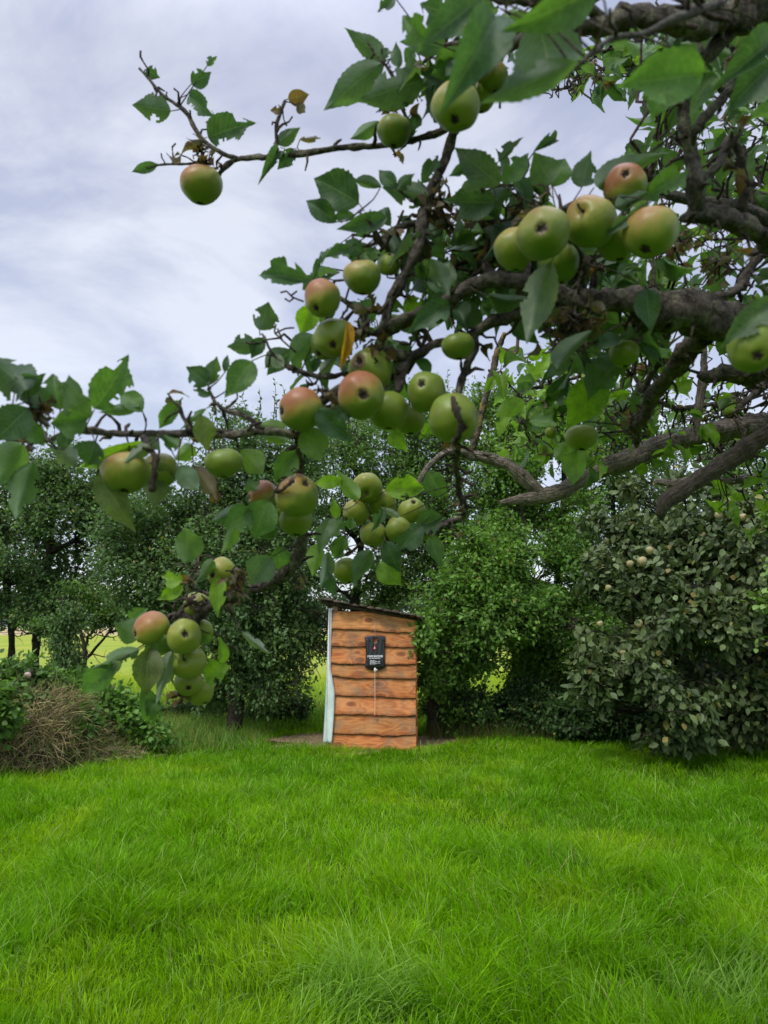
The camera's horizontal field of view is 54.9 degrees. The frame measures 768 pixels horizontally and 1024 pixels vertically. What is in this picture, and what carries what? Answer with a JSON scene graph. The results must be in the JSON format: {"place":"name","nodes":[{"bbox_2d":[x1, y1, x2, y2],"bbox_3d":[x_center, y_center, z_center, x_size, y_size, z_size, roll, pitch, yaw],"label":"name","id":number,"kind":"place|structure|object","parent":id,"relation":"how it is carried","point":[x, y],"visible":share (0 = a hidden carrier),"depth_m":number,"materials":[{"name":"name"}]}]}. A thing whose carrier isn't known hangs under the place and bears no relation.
{"place":"outdoors","nodes":[
{"label":"outdoors","id":0,"kind":"place"},
{"bbox_2d":[0,604,327,626],"bbox_3d":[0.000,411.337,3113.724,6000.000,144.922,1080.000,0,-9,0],"label":"hills","id":1,"kind":"structure","parent":0,"point":[122,619],"depth_m":2742.85,"materials":[{"name":"green plant"}]},
{"bbox_2d":[111,669,574,736],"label":"meadow grass","id":2,"kind":"structure","parent":0,"point":[319,710],"depth_m":13.46,"materials":[{"name":"green plant"}]},
{"bbox_2d":[256,730,476,754],"bbox_3d":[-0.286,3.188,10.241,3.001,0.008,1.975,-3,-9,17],"label":"path","id":3,"kind":"structure","parent":0,"point":[421,738],"depth_m":10.42,"materials":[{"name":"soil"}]},
{"bbox_2d":[0,627,767,1023],"bbox_3d":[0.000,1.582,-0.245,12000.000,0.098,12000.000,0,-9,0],"label":"ground","id":4,"kind":"structure","parent":0,"point":[108,645],"depth_m":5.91,"materials":[{"name":"green plant"}]},
{"bbox_2d":[0,648,105,750],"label":"bramble bush","id":5,"kind":"object","parent":4,"relation":"on","point":[11,713],"visible":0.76,"depth_m":8.40,"materials":[{"name":"green plant"}]},
{"bbox_2d":[34,594,92,674],"bbox_3d":[-4.671,2.241,10.740,0.798,2.093,0.870,0,-9,0],"label":"ivy stump","id":6,"kind":"object","parent":4,"relation":"on","point":[64,622],"visible":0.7,"depth_m":10.75,"materials":[{"name":"green plant"}]},
{"bbox_2d":[4,574,148,666],"bbox_3d":[-4.660,2.207,11.782,2.638,2.467,1.051,0,-9,0],"label":"tree","id":7,"kind":"object","parent":4,"relation":"on","point":[93,604],"visible":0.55,"depth_m":11.78,"materials":[{"name":"green plant"}]},
{"bbox_2d":[0,417,171,667],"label":"tree","id":8,"kind":"object","parent":4,"relation":"on","point":[59,495],"visible":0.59,"depth_m":12.79,"materials":[{"name":"green plant"}]},
{"bbox_2d":[0,671,178,779],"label":"brush pile","id":9,"kind":"object","parent":4,"relation":"on","point":[45,739],"visible":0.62,"depth_m":8.17,"materials":[{"name":"plant"}]},
{"bbox_2d":[24,668,33,678],"bbox_3d":[-4.197,1.895,8.772,0.089,0.135,0.496,3,-9,-19],"label":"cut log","id":10,"kind":"object","parent":9,"relation":"on","point":[29,674],"visible":0.73,"depth_m":8.56,"materials":[{"name":"beige plant"}]},
{"bbox_2d":[67,664,182,750],"bbox_3d":[-3.460,2.526,9.496,1.875,1.119,0.909,-3,-9,16],"label":"nettle patch","id":11,"kind":"object","parent":4,"relation":"on","point":[121,705],"visible":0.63,"depth_m":9.28,"materials":[{"name":"green plant"}]},
{"bbox_2d":[70,697,274,768],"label":"rough grass","id":12,"kind":"structure","parent":4,"relation":"on","point":[200,733],"depth_m":10.28,"materials":[{"name":"green plant"}]},
{"bbox_2d":[159,700,224,718],"bbox_3d":[-3.167,3.291,12.309,1.259,0.509,0.868,-2,-9,15],"label":"shrub","id":13,"kind":"object","parent":4,"relation":"on","point":[188,705],"visible":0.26,"depth_m":12.10,"materials":[{"name":"green plant"}]},
{"bbox_2d":[74,378,347,735],"bbox_3d":[-2.621,0.543,11.367,4.243,5.683,2.621,0,-9,0],"label":"orchard tree","id":14,"kind":"object","parent":4,"relation":"on","point":[151,560],"visible":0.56,"depth_m":10.91,"materials":[{"name":"green plant"}]},
{"bbox_2d":[243,688,321,724],"bbox_3d":[-1.703,3.135,12.041,1.317,0.713,1.057,3,-9,-20],"label":"shrub","id":15,"kind":"object","parent":4,"relation":"on","point":[298,714],"visible":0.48,"depth_m":11.86,"materials":[{"name":"green plant"}]},
{"bbox_2d":[318,598,424,749],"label":"shower shed","id":16,"kind":"structure","parent":4,"relation":"on","point":[387,694],"depth_m":9.82,"materials":[{"name":"wood"}]},
{"bbox_2d":[323,608,334,743],"bbox_3d":[-0.729,2.237,10.292,0.157,1.772,1.010,0,-9,0],"label":"curtain","id":17,"kind":"object","parent":16,"relation":"hanging from","point":[329,711],"visible":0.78,"depth_m":9.77,"materials":[{"name":"fabric"}]},
{"bbox_2d":[365,635,385,716],"bbox_3d":[-0.117,2.076,9.806,0.282,1.246,0.054,0,-9,0],"label":"shower bag","id":18,"kind":"object","parent":16,"relation":"hanging from","point":[375,658],"visible":1,"depth_m":9.83,"materials":[{"name":"black plastic"}]},
{"bbox_2d":[1,587,762,629],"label":"wood","id":19,"kind":"object","parent":4,"relation":"on","point":[343,596],"visible":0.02,"depth_m":302.67,"materials":[{"name":"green plant"}]},
{"bbox_2d":[0,0,767,721],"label":"apple tree","id":20,"kind":"object","parent":4,"relation":"on","point":[692,62],"visible":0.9,"depth_m":1.10,"materials":[{"name":"green plant"}]},
{"bbox_2d":[100,435,150,493],"bbox_3d":[-0.350,-0.070,1.003,0.066,0.090,0.064,0,-9,0],"label":"apple","id":21,"kind":"object","parent":20,"relation":"hanging from","point":[118,474],"visible":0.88,"depth_m":0.98,"materials":[{"name":"green plant"}]},
{"bbox_2d":[133,611,173,644],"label":"apple","id":22,"kind":"object","parent":20,"relation":"hanging from","point":[151,627],"visible":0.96,"depth_m":1.27,"materials":[{"name":"red plant"}]},
{"bbox_2d":[145,442,177,485],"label":"apple","id":23,"kind":"object","parent":20,"relation":"hanging from","point":[166,476],"visible":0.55,"depth_m":1.05,"materials":[{"name":"green plant"}]},
{"bbox_2d":[167,618,200,653],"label":"apple","id":24,"kind":"object","parent":20,"relation":"hanging from","point":[183,635],"visible":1,"depth_m":1.24,"materials":[{"name":"green plant"}]},
{"bbox_2d":[173,675,202,695],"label":"apple","id":25,"kind":"object","parent":20,"relation":"hanging from","point":[187,686],"visible":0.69,"depth_m":1.32,"materials":[{"name":"green plant"}]},
{"bbox_2d":[173,647,206,678],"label":"apple","id":26,"kind":"object","parent":20,"relation":"hanging from","point":[191,665],"visible":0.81,"depth_m":1.28,"materials":[{"name":"green plant"}]},
{"bbox_2d":[183,592,208,616],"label":"apple","id":27,"kind":"object","parent":20,"relation":"hanging from","point":[188,610],"visible":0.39,"depth_m":1.31,"materials":[{"name":"green plant"}]},
{"bbox_2d":[186,674,213,705],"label":"apple","id":28,"kind":"object","parent":20,"relation":"hanging from","point":[203,695],"visible":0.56,"depth_m":1.35,"materials":[{"name":"green plant"}]},
{"bbox_2d":[180,164,222,205],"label":"apple","id":29,"kind":"object","parent":20,"relation":"hanging from","point":[201,184],"visible":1,"depth_m":1.23,"materials":[{"name":"green plant"}]},
{"bbox_2d":[199,620,212,643],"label":"apple","id":30,"kind":"object","parent":20,"relation":"hanging from","point":[206,625],"visible":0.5,"depth_m":1.33,"materials":[{"name":"green plant"}]},
{"bbox_2d":[207,557,234,589],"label":"apple","id":31,"kind":"object","parent":20,"relation":"hanging from","point":[223,564],"visible":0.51,"depth_m":1.26,"materials":[{"name":"green plant"}]},
{"bbox_2d":[204,436,242,477],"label":"apple","id":32,"kind":"object","parent":20,"relation":"hanging from","point":[223,462],"visible":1,"depth_m":1.01,"materials":[{"name":"green plant"}]},
{"bbox_2d":[248,480,276,507],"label":"apple","id":33,"kind":"object","parent":20,"relation":"hanging from","point":[265,490],"visible":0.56,"depth_m":1.10,"materials":[{"name":"red plant"}]},
{"bbox_2d":[275,506,281,527],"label":"apple","id":34,"kind":"object","parent":20,"relation":"hanging from","point":[279,511],"visible":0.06,"depth_m":1.16,"materials":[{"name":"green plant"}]},
{"bbox_2d":[279,512,312,535],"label":"apple","id":35,"kind":"object","parent":20,"relation":"hanging from","point":[294,526],"visible":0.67,"depth_m":1.13,"materials":[{"name":"green plant"}]},
{"bbox_2d":[275,474,318,516],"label":"apple","id":36,"kind":"object","parent":20,"relation":"hanging from","point":[299,497],"visible":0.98,"depth_m":1.05,"materials":[{"name":"green plant"}]},
{"bbox_2d":[279,387,322,431],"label":"apple","id":37,"kind":"object","parent":20,"relation":"hanging from","point":[299,407],"visible":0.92,"depth_m":0.98,"materials":[{"name":"red plant"}]},
{"bbox_2d":[305,278,340,317],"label":"apple","id":38,"kind":"object","parent":20,"relation":"hanging from","point":[322,297],"visible":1,"depth_m":0.98,"materials":[{"name":"green plant"}]},
{"bbox_2d":[310,309,345,359],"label":"apple","id":39,"kind":"object","parent":20,"relation":"hanging from","point":[318,354],"visible":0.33,"depth_m":1.08,"materials":[{"name":"green plant"}]},
{"bbox_2d":[313,309,354,357],"bbox_3d":[-0.070,-0.262,1.052,0.058,0.097,0.087,0,-9,0],"label":"apple","id":40,"kind":"object","parent":20,"relation":"hanging from","point":[328,337],"visible":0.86,"depth_m":1.01,"materials":[{"name":"green plant"}]},
{"bbox_2d":[330,404,339,410],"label":"apple","id":41,"kind":"object","parent":20,"relation":"hanging from","point":[334,406],"visible":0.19,"depth_m":1.06,"materials":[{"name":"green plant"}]},
{"bbox_2d":[333,557,352,583],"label":"apple","id":42,"kind":"object","parent":20,"relation":"hanging from","point":[342,573],"visible":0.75,"depth_m":1.56,"materials":[{"name":"green plant"}]},
{"bbox_2d":[343,500,368,524],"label":"apple","id":43,"kind":"object","parent":20,"relation":"hanging from","point":[358,511],"visible":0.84,"depth_m":1.56,"materials":[{"name":"green plant"}]},
{"bbox_2d":[338,371,384,420],"bbox_3d":[-0.031,-0.157,1.024,0.063,0.070,0.109,0,-9,0],"label":"apple","id":44,"kind":"object","parent":20,"relation":"hanging from","point":[361,394],"visible":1,"depth_m":0.98,"materials":[{"name":"red plant"}]},
{"bbox_2d":[340,473,382,507],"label":"apple","id":45,"kind":"object","parent":20,"relation":"hanging from","point":[370,486],"visible":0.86,"depth_m":1.56,"materials":[{"name":"green plant"}]},
{"bbox_2d":[343,254,380,299],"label":"apple","id":46,"kind":"object","parent":20,"relation":"hanging from","point":[361,277],"visible":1,"depth_m":1.02,"materials":[{"name":"green plant"}]},
{"bbox_2d":[348,348,393,387],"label":"apple","id":47,"kind":"object","parent":20,"relation":"hanging from","point":[364,360],"visible":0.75,"depth_m":1.07,"materials":[{"name":"green plant"}]},
{"bbox_2d":[360,523,386,547],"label":"apple","id":48,"kind":"object","parent":20,"relation":"hanging from","point":[369,537],"visible":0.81,"depth_m":1.56,"materials":[{"name":"green plant"}]},
{"bbox_2d":[368,490,395,516],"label":"apple","id":49,"kind":"object","parent":20,"relation":"hanging from","point":[385,500],"visible":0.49,"depth_m":1.58,"materials":[{"name":"green plant"}]},
{"bbox_2d":[369,385,407,429],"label":"apple","id":50,"kind":"object","parent":20,"relation":"hanging from","point":[391,413],"visible":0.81,"depth_m":1.05,"materials":[{"name":"green plant"}]},
{"bbox_2d":[377,253,399,278],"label":"apple","id":51,"kind":"object","parent":20,"relation":"hanging from","point":[384,261],"visible":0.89,"depth_m":1.11,"materials":[{"name":"green plant"}]},
{"bbox_2d":[377,109,410,148],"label":"apple","id":52,"kind":"object","parent":20,"relation":"hanging from","point":[393,130],"visible":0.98,"depth_m":1.11,"materials":[{"name":"green plant"}]},
{"bbox_2d":[384,516,411,541],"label":"apple","id":53,"kind":"object","parent":20,"relation":"hanging from","point":[399,526],"visible":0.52,"depth_m":1.55,"materials":[{"name":"green plant"}]},
{"bbox_2d":[397,379,424,434],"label":"apple","id":54,"kind":"object","parent":20,"relation":"hanging from","point":[413,423],"visible":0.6,"depth_m":1.14,"materials":[{"name":"green plant"}]},
{"bbox_2d":[397,498,424,522],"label":"apple","id":55,"kind":"object","parent":20,"relation":"hanging from","point":[406,506],"visible":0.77,"depth_m":1.58,"materials":[{"name":"green plant"}]},
{"bbox_2d":[407,371,445,412],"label":"apple","id":56,"kind":"object","parent":20,"relation":"hanging from","point":[425,390],"visible":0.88,"depth_m":1.03,"materials":[{"name":"green plant"}]},
{"bbox_2d":[422,532,434,542],"bbox_3d":[0.091,0.045,1.652,0.046,0.048,0.063,0,-9,0],"label":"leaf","id":57,"kind":"object","parent":20,"relation":"hanging from","point":[425,538],"visible":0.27,"depth_m":1.64,"materials":[{"name":"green plant"}]},
{"bbox_2d":[429,393,478,442],"bbox_3d":[0.093,-0.126,0.994,0.067,0.065,0.070,0,-9,0],"label":"apple","id":58,"kind":"object","parent":20,"relation":"hanging from","point":[443,422],"visible":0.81,"depth_m":0.97,"materials":[{"name":"green plant"}]},
{"bbox_2d":[430,80,479,132],"bbox_3d":[0.116,-0.560,0.974,0.120,0.146,0.061,6,-10,-33],"label":"apple","id":59,"kind":"object","parent":20,"relation":"hanging from","point":[460,113],"visible":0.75,"depth_m":0.94,"materials":[{"name":"green plant"}]},
{"bbox_2d":[441,316,473,359],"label":"apple","id":60,"kind":"object","parent":20,"relation":"hanging from","point":[457,346],"visible":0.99,"depth_m":1.06,"materials":[{"name":"green plant"}]},
{"bbox_2d":[474,82,493,113],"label":"apple","id":61,"kind":"object","parent":20,"relation":"hanging from","point":[483,92],"visible":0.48,"depth_m":1.02,"materials":[{"name":"green plant"}]},
{"bbox_2d":[478,61,507,93],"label":"apple","id":62,"kind":"object","parent":20,"relation":"hanging from","point":[493,81],"visible":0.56,"depth_m":1.01,"materials":[{"name":"green plant"}]},
{"bbox_2d":[493,219,530,270],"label":"apple","id":63,"kind":"object","parent":20,"relation":"hanging from","point":[509,256],"visible":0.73,"depth_m":0.95,"materials":[{"name":"green plant"}]},
{"bbox_2d":[516,206,569,260],"bbox_3d":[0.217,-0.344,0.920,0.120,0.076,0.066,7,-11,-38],"label":"apple","id":64,"kind":"object","parent":20,"relation":"hanging from","point":[542,233],"visible":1,"depth_m":0.88,"materials":[{"name":"green plant"}]},
{"bbox_2d":[545,427,556,438],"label":"apple","id":65,"kind":"object","parent":20,"relation":"hanging from","point":[550,432],"visible":0.98,"depth_m":1.89,"materials":[{"name":"green food"}]},
{"bbox_2d":[537,243,578,284],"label":"apple","id":66,"kind":"object","parent":20,"relation":"hanging from","point":[565,262],"visible":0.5,"depth_m":0.98,"materials":[{"name":"green plant"}]},
{"bbox_2d":[566,194,617,247],"bbox_3d":[0.261,-0.369,0.930,0.066,0.074,0.068,0,-9,0],"label":"apple","id":67,"kind":"object","parent":20,"relation":"hanging from","point":[592,218],"visible":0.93,"depth_m":0.91,"materials":[{"name":"green plant"}]},
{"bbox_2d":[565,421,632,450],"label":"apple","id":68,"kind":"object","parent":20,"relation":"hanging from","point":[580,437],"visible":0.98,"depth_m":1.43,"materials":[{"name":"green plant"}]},
{"bbox_2d":[597,229,631,261],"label":"apple","id":69,"kind":"object","parent":20,"relation":"hanging from","point":[613,249],"visible":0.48,"depth_m":0.95,"materials":[{"name":"green plant"}]},
{"bbox_2d":[609,324,639,367],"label":"apple","id":70,"kind":"object","parent":20,"relation":"hanging from","point":[624,353],"visible":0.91,"depth_m":1.13,"materials":[{"name":"green plant"}]},
{"bbox_2d":[603,163,647,206],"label":"apple","id":71,"kind":"object","parent":20,"relation":"hanging from","point":[626,178],"visible":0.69,"depth_m":0.93,"materials":[{"name":"red plant"}]},
{"bbox_2d":[636,365,647,375],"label":"apple","id":72,"kind":"object","parent":20,"relation":"hanging from","point":[641,367],"visible":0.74,"depth_m":1.89,"materials":[{"name":"green food"}]},
{"bbox_2d":[611,202,679,258],"bbox_3d":[0.318,-0.356,0.916,0.062,0.098,0.094,5,-10,-28],"label":"apple","id":73,"kind":"object","parent":20,"relation":"hanging from","point":[648,232],"visible":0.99,"depth_m":0.88,"materials":[{"name":"green plant"}]},
{"bbox_2d":[722,408,734,417],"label":"apple","id":74,"kind":"object","parent":20,"relation":"hanging from","point":[724,412],"visible":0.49,"depth_m":2.19,"materials":[{"name":"green food"}]},
{"bbox_2d":[726,321,767,372],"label":"apple","id":75,"kind":"object","parent":20,"relation":"hanging from","point":[749,354],"visible":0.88,"depth_m":0.80,"materials":[{"name":"green plant"}]},
{"bbox_2d":[289,369,509,696],"bbox_3d":[0.082,0.488,13.084,4.691,6.310,2.533,-3,-9,17],"label":"tall tree","id":76,"kind":"object","parent":4,"relation":"on","point":[420,562],"visible":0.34,"depth_m":12.85,"materials":[{"name":"green plant"}]},
{"bbox_2d":[441,679,505,734],"bbox_3d":[1.306,2.912,11.091,1.108,0.856,1.028,0,-9,0],"label":"shrub","id":77,"kind":"object","parent":4,"relation":"on","point":[468,700],"visible":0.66,"depth_m":10.84,"materials":[{"name":"green plant"}]},
{"bbox_2d":[406,508,570,735],"bbox_3d":[1.315,1.627,11.029,2.899,3.436,2.046,3,-9,-21],"label":"hedge tree","id":78,"kind":"object","parent":4,"relation":"on","point":[484,600],"visible":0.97,"depth_m":10.75,"materials":[{"name":"green plant"}]},
{"bbox_2d":[423,716,598,739],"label":"dry grass","id":79,"kind":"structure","parent":4,"relation":"on","point":[445,730],"depth_m":10.61,"materials":[{"name":"green plant"}]},
{"bbox_2d":[488,672,569,734],"bbox_3d":[2.185,2.866,11.079,1.360,0.942,1.217,0,-9,0],"label":"shrub","id":80,"kind":"object","parent":4,"relation":"on","point":[522,706],"visible":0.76,"depth_m":10.90,"materials":[{"name":"green plant"}]},
{"bbox_2d":[459,338,628,694],"bbox_3d":[2.635,0.214,12.373,2.782,6.824,2.449,0,-9,0],"label":"poplar tree","id":81,"kind":"object","parent":4,"relation":"on","point":[548,655],"visible":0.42,"depth_m":11.87,"materials":[{"name":"green plant"}]},
{"bbox_2d":[537,684,611,742],"bbox_3d":[2.702,2.776,10.273,1.039,0.874,1.029,7,-11,-39],"label":"shrub","id":82,"kind":"object","parent":4,"relation":"on","point":[570,720],"visible":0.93,"depth_m":10.11,"materials":[{"name":"green plant"}]},
{"bbox_2d":[595,666,691,742],"bbox_3d":[3.667,2.646,10.368,1.745,1.160,1.569,0,-9,0],"label":"shrub","id":83,"kind":"object","parent":4,"relation":"on","point":[622,725],"visible":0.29,"depth_m":9.95,"materials":[{"name":"green plant"}]},
{"bbox_2d":[553,376,767,677],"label":"elder tree","id":84,"kind":"object","parent":4,"relation":"on","point":[654,495],"visible":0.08,"depth_m":13.47,"materials":[{"name":"green plant"}]},
{"bbox_2d":[558,460,767,760],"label":"quince tree","id":85,"kind":"object","parent":4,"relation":"on","point":[721,561],"visible":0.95,"depth_m":8.77,"materials":[{"name":"green plant"}]},
{"bbox_2d":[597,621,602,626],"bbox_3d":[2.543,1.321,8.716,0.076,0.077,0.072,0,-9,0],"label":"quince","id":86,"kind":"object","parent":85,"relation":"on","point":[599,623],"visible":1,"depth_m":8.69,"materials":[{"name":"beige food"}]},
{"bbox_2d":[605,585,611,590],"bbox_3d":[2.685,0.911,8.845,0.076,0.078,0.073,0,-9,0],"label":"quince","id":87,"kind":"object","parent":85,"relation":"on","point":[608,587],"visible":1,"depth_m":8.82,"materials":[{"name":"beige food"}]},
{"bbox_2d":[627,560,633,567],"bbox_3d":[2.887,0.611,8.672,0.082,0.087,0.084,0,-9,0],"label":"quince","id":88,"kind":"object","parent":85,"relation":"on","point":[630,563],"visible":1,"depth_m":8.64,"materials":[{"name":"beige food"}]},
{"bbox_2d":[634,620,642,628],"bbox_3d":[3.022,1.329,8.770,0.100,0.108,0.099,0,-9,0],"label":"quince","id":89,"kind":"object","parent":85,"relation":"on","point":[640,626],"visible":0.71,"depth_m":8.73,"materials":[{"name":"green food"}]},
{"bbox_2d":[637,556,646,566],"bbox_3d":[3.027,0.583,8.672,0.112,0.124,0.119,0,-9,0],"label":"quince","id":90,"kind":"object","parent":85,"relation":"on","point":[642,561],"visible":1,"depth_m":8.63,"materials":[{"name":"beige food"}]},
{"bbox_2d":[646,547,653,554],"bbox_3d":[3.110,0.452,8.661,0.089,0.096,0.090,0,-9,0],"label":"quince","id":91,"kind":"object","parent":85,"relation":"on","point":[649,550],"visible":1,"depth_m":8.63,"materials":[{"name":"beige food"}]},
{"bbox_2d":[714,512,722,518],"bbox_3d":[3.992,0.040,8.820,0.093,0.098,0.088,0,-9,0],"label":"quince","id":92,"kind":"object","parent":85,"relation":"on","point":[718,515],"visible":0.69,"depth_m":8.79,"materials":[{"name":"beige food"}]},
{"bbox_2d":[740,514,746,521],"bbox_3d":[4.288,0.066,8.841,0.090,0.095,0.094,0,-9,0],"label":"quince","id":93,"kind":"object","parent":85,"relation":"on","point":[743,518],"visible":0.89,"depth_m":8.81,"materials":[{"name":"beige food"}]},
{"bbox_2d":[675,636,736,740],"bbox_3d":[5.154,2.456,10.548,2.095,1.592,1.943,0,-9,0],"label":"shrub","id":94,"kind":"object","parent":4,"relation":"on","point":[715,662],"visible":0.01,"depth_m":10.43,"materials":[{"name":"green plant"}]},
{"bbox_2d":[738,494,767,652],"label":"young apple tree","id":95,"kind":"object","parent":4,"relation":"on","point":[761,601],"visible":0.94,"depth_m":7.92,"materials":[{"name":"green plant"}]},
{"bbox_2d":[0,0,767,612],"label":"sky","id":96,"kind":"structure","parent":0,"point":[102,261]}
]}

